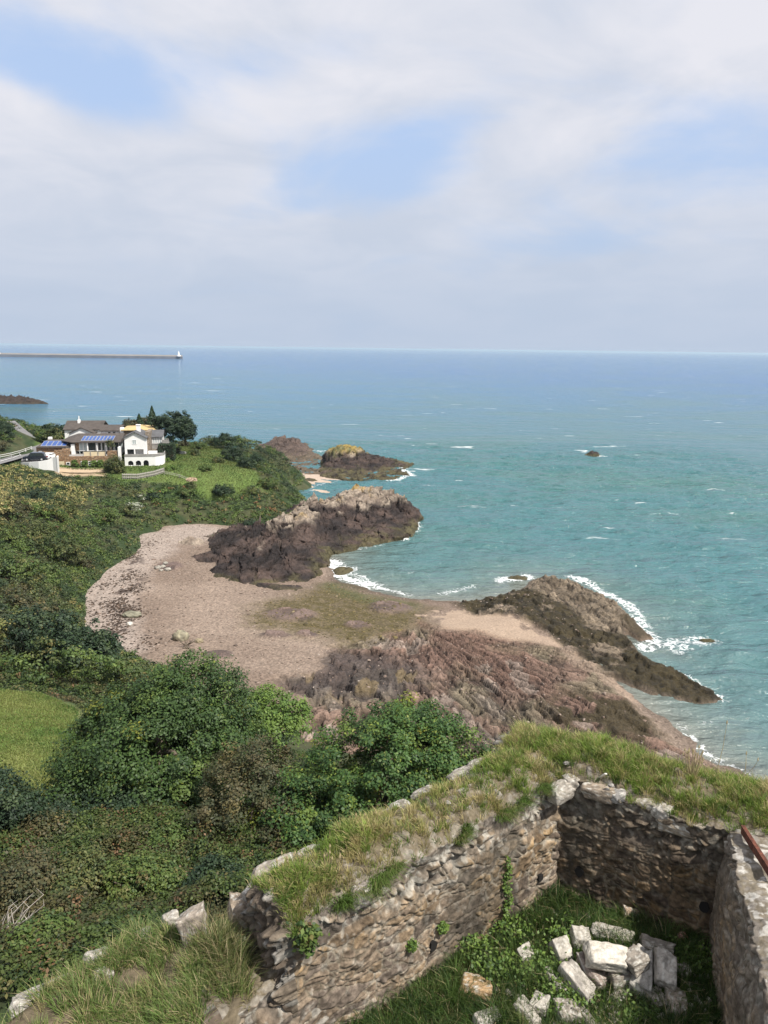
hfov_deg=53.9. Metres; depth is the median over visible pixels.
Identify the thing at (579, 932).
stone block
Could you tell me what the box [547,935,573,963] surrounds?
stone block
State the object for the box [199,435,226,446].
shrub
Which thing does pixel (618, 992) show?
stone block
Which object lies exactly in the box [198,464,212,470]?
shrub
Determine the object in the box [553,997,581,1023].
stone block
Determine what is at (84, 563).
shrub
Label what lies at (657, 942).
stone block
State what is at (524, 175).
sky
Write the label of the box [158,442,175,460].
clipped hedge
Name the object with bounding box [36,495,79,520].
shrub
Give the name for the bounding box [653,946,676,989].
stone block
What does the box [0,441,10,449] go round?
shrub
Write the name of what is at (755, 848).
rusty beam
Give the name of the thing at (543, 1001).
stone block
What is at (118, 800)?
dark bush
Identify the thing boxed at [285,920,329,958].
ivy clump
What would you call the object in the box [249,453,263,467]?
shrub
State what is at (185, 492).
shrub
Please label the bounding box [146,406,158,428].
conifer tree
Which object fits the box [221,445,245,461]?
shrub
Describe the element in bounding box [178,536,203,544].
rock
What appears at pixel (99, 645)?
shrub
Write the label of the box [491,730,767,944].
ruined wall
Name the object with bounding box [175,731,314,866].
thorn tree
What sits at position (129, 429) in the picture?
tan roofed wing
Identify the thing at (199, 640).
boulder
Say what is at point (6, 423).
shrub
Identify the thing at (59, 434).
leafy tree
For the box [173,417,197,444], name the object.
dark evergreen tree
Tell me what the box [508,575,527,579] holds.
rock
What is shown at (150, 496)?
shrub
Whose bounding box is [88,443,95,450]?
glass door
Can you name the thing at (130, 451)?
glazed door
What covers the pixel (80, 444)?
glass door
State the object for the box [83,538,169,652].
seaweed wrack
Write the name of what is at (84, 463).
round bush
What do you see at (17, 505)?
shrub
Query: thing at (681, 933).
stone block
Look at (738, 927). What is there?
ruined wall
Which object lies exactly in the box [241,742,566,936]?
wall grass
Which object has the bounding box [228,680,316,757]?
ivy bank
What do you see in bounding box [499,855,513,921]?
ivy vine
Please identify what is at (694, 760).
dry weed
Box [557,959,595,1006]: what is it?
stone block
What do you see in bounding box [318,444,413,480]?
rocky islet
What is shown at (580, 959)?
stone block
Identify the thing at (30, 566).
shrub
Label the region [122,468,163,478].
picket fence
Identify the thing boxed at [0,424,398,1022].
hillside
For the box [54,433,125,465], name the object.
glazed bungalow
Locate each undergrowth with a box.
[0,415,307,551]
[0,490,295,758]
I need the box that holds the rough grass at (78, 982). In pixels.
[0,905,262,1023]
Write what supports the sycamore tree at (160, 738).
on the hillside
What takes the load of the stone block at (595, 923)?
on the courtyard ground at (453, 1011)
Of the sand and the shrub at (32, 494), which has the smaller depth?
the shrub at (32, 494)
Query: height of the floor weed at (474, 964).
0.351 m
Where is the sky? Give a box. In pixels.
[0,0,767,353]
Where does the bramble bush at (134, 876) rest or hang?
on the hillside
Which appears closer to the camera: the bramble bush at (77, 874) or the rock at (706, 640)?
the bramble bush at (77, 874)
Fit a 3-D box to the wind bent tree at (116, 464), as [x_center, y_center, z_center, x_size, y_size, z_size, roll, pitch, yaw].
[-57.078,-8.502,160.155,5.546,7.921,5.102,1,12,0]
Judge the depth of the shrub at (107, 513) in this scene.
134.10 m
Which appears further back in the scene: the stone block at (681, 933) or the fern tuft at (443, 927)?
the stone block at (681, 933)
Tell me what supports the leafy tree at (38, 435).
on the hillside
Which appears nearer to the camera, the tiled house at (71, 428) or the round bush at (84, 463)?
the round bush at (84, 463)
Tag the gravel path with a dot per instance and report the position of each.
(76, 471)
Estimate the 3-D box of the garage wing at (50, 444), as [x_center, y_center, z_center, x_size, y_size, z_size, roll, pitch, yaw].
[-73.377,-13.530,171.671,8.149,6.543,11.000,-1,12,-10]
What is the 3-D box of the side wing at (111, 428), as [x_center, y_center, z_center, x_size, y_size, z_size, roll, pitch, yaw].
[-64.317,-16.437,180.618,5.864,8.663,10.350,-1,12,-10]
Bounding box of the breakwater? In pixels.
[0,353,182,358]
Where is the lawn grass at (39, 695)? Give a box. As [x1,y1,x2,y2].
[0,688,80,802]
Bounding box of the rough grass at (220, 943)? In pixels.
[176,888,271,997]
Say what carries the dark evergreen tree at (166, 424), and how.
on the hillside
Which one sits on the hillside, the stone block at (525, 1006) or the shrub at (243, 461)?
the shrub at (243, 461)
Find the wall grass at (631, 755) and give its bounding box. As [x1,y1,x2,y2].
[485,714,767,835]
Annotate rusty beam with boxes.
[741,825,767,875]
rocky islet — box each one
[257,435,325,474]
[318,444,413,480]
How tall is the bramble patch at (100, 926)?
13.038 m
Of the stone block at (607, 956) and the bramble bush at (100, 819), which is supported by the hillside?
the bramble bush at (100, 819)
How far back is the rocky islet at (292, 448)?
257.29 m
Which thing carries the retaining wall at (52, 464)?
on the hillside
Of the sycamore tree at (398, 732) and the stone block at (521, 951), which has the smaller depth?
the stone block at (521, 951)
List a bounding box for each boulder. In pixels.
[122,610,141,617]
[172,630,189,640]
[194,638,203,642]
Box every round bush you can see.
[70,459,78,466]
[81,460,88,466]
[90,460,97,466]
[97,460,103,466]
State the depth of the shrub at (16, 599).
71.24 m
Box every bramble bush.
[0,841,67,917]
[0,906,81,976]
[5,802,89,860]
[40,843,114,910]
[49,807,141,861]
[99,846,189,904]
[125,814,207,867]
[177,852,244,904]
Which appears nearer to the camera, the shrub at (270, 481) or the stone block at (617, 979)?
the stone block at (617, 979)
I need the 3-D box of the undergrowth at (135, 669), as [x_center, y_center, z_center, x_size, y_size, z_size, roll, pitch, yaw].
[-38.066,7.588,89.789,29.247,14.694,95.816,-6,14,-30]
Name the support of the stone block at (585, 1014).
on the courtyard ground at (453, 1011)
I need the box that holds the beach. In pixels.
[85,524,754,779]
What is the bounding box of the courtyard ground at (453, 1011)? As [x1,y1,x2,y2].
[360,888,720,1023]
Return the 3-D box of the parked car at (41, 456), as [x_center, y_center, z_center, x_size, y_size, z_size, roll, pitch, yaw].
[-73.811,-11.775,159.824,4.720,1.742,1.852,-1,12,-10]
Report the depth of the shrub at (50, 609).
76.39 m
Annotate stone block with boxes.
[456,972,492,1001]
[470,1006,500,1023]
[512,994,541,1023]
[516,941,534,965]
[529,990,550,1017]
[542,966,566,992]
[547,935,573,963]
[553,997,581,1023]
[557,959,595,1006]
[569,924,590,949]
[576,951,608,990]
[578,1002,596,1023]
[582,940,627,973]
[591,921,634,945]
[608,969,631,989]
[609,989,629,1002]
[622,903,639,918]
[625,944,649,978]
[628,943,653,995]
[640,933,675,953]
[644,985,667,1011]
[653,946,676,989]
[664,987,687,1018]
[677,931,688,939]
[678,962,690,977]
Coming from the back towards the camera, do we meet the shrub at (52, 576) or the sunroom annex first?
the sunroom annex
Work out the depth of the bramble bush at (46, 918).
17.70 m
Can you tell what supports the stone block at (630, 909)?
on the courtyard ground at (453, 1011)
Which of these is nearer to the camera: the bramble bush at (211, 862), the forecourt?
the bramble bush at (211, 862)
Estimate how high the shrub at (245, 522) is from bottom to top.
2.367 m
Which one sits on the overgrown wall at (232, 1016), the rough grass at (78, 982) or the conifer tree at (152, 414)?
the rough grass at (78, 982)
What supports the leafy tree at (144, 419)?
on the hillside
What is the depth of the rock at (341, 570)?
123.74 m
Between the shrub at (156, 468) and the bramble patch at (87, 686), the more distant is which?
the shrub at (156, 468)
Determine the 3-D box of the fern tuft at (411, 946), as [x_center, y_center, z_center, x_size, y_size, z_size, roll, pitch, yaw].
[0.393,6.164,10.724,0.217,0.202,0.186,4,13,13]
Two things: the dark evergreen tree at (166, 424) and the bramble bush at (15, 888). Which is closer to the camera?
the bramble bush at (15, 888)
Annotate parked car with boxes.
[22,452,46,460]
[45,452,55,458]
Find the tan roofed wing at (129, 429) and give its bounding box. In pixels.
[121,425,156,434]
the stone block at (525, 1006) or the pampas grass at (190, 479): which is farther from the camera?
the pampas grass at (190, 479)
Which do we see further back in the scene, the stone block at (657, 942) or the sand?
the sand
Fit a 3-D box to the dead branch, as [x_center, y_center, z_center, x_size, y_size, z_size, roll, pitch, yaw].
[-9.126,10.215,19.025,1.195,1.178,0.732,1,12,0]
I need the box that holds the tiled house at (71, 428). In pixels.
[63,416,108,450]
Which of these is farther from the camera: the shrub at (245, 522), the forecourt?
the forecourt
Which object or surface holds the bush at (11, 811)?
on the hillside
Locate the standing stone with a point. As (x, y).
(196, 912)
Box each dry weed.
[276,851,295,865]
[323,844,340,867]
[682,745,703,776]
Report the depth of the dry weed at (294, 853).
10.23 m
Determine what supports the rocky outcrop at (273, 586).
on the beach
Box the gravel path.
[59,469,102,472]
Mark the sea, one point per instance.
(652, 518)
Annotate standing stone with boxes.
[175,900,207,947]
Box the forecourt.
[21,459,47,460]
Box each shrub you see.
[0,421,13,433]
[0,422,17,437]
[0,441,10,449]
[0,494,32,523]
[0,552,41,580]
[0,575,56,604]
[0,581,44,614]
[0,608,54,656]
[1,517,58,550]
[1,603,95,671]
[16,486,56,513]
[32,561,66,586]
[33,604,64,619]
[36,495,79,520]
[42,616,122,681]
[44,537,89,564]
[77,559,93,568]
[92,508,120,525]
[111,649,146,676]
[119,503,139,516]
[144,491,166,501]
[153,466,164,471]
[165,464,177,470]
[176,485,196,496]
[177,440,190,445]
[189,449,200,454]
[190,441,208,448]
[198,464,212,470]
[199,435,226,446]
[211,432,239,447]
[212,456,224,462]
[212,484,235,495]
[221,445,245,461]
[228,435,247,446]
[236,456,256,467]
[240,485,261,494]
[243,518,255,525]
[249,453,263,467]
[257,476,279,487]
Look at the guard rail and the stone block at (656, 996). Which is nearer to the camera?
the stone block at (656, 996)
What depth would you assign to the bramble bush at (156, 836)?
25.84 m
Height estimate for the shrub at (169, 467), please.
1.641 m
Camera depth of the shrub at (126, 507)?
141.19 m
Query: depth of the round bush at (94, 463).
162.74 m
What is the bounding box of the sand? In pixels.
[302,473,338,492]
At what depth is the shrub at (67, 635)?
56.63 m
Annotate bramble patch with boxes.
[0,654,396,809]
[0,781,327,998]
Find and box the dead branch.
[0,893,43,932]
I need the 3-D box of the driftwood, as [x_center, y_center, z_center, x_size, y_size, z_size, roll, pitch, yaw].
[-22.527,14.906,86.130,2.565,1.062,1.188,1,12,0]
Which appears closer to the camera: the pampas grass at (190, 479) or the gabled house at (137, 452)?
the pampas grass at (190, 479)
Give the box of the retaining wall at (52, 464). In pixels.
[20,456,59,472]
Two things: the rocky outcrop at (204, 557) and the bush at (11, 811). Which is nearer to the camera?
the bush at (11, 811)
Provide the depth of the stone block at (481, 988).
10.73 m
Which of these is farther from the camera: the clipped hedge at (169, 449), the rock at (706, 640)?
the clipped hedge at (169, 449)
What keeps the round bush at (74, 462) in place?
on the hillside
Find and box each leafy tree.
[32,428,52,440]
[38,424,53,430]
[42,428,64,438]
[51,423,64,430]
[121,418,138,425]
[141,415,147,424]
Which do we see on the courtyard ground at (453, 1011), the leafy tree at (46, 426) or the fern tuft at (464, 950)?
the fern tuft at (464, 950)
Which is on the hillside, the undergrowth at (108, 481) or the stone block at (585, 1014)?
the undergrowth at (108, 481)
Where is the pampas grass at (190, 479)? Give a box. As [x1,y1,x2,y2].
[186,477,197,488]
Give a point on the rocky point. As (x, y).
(11, 399)
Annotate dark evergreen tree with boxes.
[149,410,194,442]
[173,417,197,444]
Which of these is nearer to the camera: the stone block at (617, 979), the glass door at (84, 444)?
the stone block at (617, 979)
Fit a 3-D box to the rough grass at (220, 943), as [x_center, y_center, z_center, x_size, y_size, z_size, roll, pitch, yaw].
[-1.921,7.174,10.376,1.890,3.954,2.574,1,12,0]
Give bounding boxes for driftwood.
[176,639,197,648]
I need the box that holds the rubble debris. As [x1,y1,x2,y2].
[494,909,712,1023]
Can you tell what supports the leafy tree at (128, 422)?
on the hillside
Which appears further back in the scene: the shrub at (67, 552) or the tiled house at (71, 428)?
the tiled house at (71, 428)
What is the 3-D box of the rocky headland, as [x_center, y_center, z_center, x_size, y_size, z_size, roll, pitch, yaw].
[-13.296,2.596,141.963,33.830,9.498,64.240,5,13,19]
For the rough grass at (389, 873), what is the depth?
10.36 m
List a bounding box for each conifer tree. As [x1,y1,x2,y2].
[136,413,143,424]
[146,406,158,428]
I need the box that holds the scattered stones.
[85,523,725,768]
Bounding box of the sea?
[0,344,767,779]
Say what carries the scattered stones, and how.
on the beach
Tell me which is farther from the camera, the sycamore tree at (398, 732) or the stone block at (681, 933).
the sycamore tree at (398, 732)
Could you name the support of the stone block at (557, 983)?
on the courtyard ground at (453, 1011)
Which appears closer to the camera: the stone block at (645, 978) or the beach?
the stone block at (645, 978)
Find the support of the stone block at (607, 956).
on the stone block at (580, 959)
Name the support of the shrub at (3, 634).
on the hillside
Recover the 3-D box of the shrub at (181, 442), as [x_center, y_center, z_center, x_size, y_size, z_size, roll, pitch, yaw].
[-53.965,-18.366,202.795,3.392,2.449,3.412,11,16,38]
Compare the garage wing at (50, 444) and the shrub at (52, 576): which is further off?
the garage wing at (50, 444)
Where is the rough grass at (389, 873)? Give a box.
[283,778,568,945]
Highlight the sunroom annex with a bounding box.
[145,429,168,452]
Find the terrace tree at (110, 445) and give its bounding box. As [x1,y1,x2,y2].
[106,439,115,450]
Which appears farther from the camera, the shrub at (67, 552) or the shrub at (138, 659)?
the shrub at (67, 552)
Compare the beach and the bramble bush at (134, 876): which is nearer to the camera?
the bramble bush at (134, 876)
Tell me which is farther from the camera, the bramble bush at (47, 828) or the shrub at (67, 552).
the shrub at (67, 552)
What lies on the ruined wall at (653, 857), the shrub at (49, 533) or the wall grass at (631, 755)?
the wall grass at (631, 755)
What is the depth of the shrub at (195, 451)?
180.87 m
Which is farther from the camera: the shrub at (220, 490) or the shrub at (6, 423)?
the shrub at (6, 423)
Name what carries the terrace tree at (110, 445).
on the glazed bungalow
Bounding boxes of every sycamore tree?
[33,647,271,834]
[241,689,495,851]
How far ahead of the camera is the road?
176.32 m
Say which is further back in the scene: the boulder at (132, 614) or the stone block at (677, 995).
the boulder at (132, 614)
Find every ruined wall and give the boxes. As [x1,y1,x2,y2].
[197,752,561,1023]
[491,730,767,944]
[708,829,767,1023]
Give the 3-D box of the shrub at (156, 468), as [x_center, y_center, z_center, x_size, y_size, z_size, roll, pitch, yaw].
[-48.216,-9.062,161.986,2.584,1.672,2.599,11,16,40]
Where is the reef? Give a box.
[122,561,730,782]
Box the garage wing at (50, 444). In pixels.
[36,437,77,454]
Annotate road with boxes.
[0,421,39,463]
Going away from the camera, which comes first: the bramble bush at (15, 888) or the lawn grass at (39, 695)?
the bramble bush at (15, 888)
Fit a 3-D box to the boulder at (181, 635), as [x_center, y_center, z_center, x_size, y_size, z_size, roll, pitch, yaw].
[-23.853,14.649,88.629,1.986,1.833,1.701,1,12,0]
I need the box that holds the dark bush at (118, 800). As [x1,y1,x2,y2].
[17,769,155,835]
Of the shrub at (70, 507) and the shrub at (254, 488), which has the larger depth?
the shrub at (254, 488)
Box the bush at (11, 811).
[0,760,53,856]
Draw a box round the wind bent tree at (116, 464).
[102,455,126,474]
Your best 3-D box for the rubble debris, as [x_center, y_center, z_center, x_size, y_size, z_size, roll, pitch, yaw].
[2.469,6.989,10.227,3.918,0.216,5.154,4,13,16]
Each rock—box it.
[333,566,352,574]
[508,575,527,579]
[585,450,599,456]
[699,639,714,641]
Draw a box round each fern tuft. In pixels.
[405,938,418,952]
[436,920,449,934]
[457,948,467,959]
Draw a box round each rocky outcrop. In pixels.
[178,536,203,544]
[191,551,215,562]
[255,583,302,590]
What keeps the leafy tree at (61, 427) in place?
on the hillside
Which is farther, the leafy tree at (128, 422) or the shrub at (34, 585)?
the leafy tree at (128, 422)
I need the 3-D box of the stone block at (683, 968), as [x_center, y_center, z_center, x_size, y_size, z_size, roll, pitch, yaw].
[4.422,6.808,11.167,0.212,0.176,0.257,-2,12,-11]
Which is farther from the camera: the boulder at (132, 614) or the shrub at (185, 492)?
the shrub at (185, 492)
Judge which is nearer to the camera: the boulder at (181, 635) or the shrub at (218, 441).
the boulder at (181, 635)
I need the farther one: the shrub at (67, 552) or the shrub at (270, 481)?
the shrub at (270, 481)
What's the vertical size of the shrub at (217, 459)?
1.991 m
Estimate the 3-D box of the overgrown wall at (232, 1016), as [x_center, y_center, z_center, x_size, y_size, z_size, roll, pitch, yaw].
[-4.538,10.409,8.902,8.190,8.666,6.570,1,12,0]
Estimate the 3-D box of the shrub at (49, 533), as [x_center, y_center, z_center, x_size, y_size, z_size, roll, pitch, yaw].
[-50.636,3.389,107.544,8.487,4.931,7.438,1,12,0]
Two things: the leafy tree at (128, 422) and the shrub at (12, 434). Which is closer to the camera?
the shrub at (12, 434)
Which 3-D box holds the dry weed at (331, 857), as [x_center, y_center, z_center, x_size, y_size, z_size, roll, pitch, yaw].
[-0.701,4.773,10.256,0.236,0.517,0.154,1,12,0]
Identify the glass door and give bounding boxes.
[79,443,83,450]
[83,443,86,450]
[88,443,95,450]
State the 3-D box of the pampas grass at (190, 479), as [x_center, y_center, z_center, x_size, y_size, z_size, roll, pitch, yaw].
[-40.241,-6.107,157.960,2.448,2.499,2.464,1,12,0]
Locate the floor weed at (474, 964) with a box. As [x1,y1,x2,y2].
[455,912,712,1023]
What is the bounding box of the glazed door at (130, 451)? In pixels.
[128,449,133,453]
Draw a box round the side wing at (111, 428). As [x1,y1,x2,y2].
[99,425,125,450]
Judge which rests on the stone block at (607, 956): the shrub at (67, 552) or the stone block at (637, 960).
the stone block at (637, 960)
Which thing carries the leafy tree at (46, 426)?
on the hillside
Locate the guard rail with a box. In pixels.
[1,446,31,456]
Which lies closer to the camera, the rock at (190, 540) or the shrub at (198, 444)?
the rock at (190, 540)
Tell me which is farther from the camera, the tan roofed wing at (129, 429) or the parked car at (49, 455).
the tan roofed wing at (129, 429)
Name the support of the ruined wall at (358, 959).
on the hillside
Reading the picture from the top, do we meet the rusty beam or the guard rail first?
the guard rail
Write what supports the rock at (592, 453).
in the sea
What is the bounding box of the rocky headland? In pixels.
[208,484,423,584]
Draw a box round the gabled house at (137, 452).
[122,424,164,465]
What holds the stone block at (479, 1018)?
on the courtyard ground at (453, 1011)
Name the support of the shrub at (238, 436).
on the hillside
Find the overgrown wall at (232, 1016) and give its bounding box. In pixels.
[7,909,246,1023]
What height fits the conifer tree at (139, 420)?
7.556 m
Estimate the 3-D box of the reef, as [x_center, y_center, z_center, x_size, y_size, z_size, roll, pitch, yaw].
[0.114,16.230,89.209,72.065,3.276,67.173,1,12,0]
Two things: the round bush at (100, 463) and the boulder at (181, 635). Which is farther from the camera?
the round bush at (100, 463)
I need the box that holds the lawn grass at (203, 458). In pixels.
[59,445,260,497]
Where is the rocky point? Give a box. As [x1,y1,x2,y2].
[0,394,47,403]
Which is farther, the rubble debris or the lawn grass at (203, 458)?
the lawn grass at (203, 458)

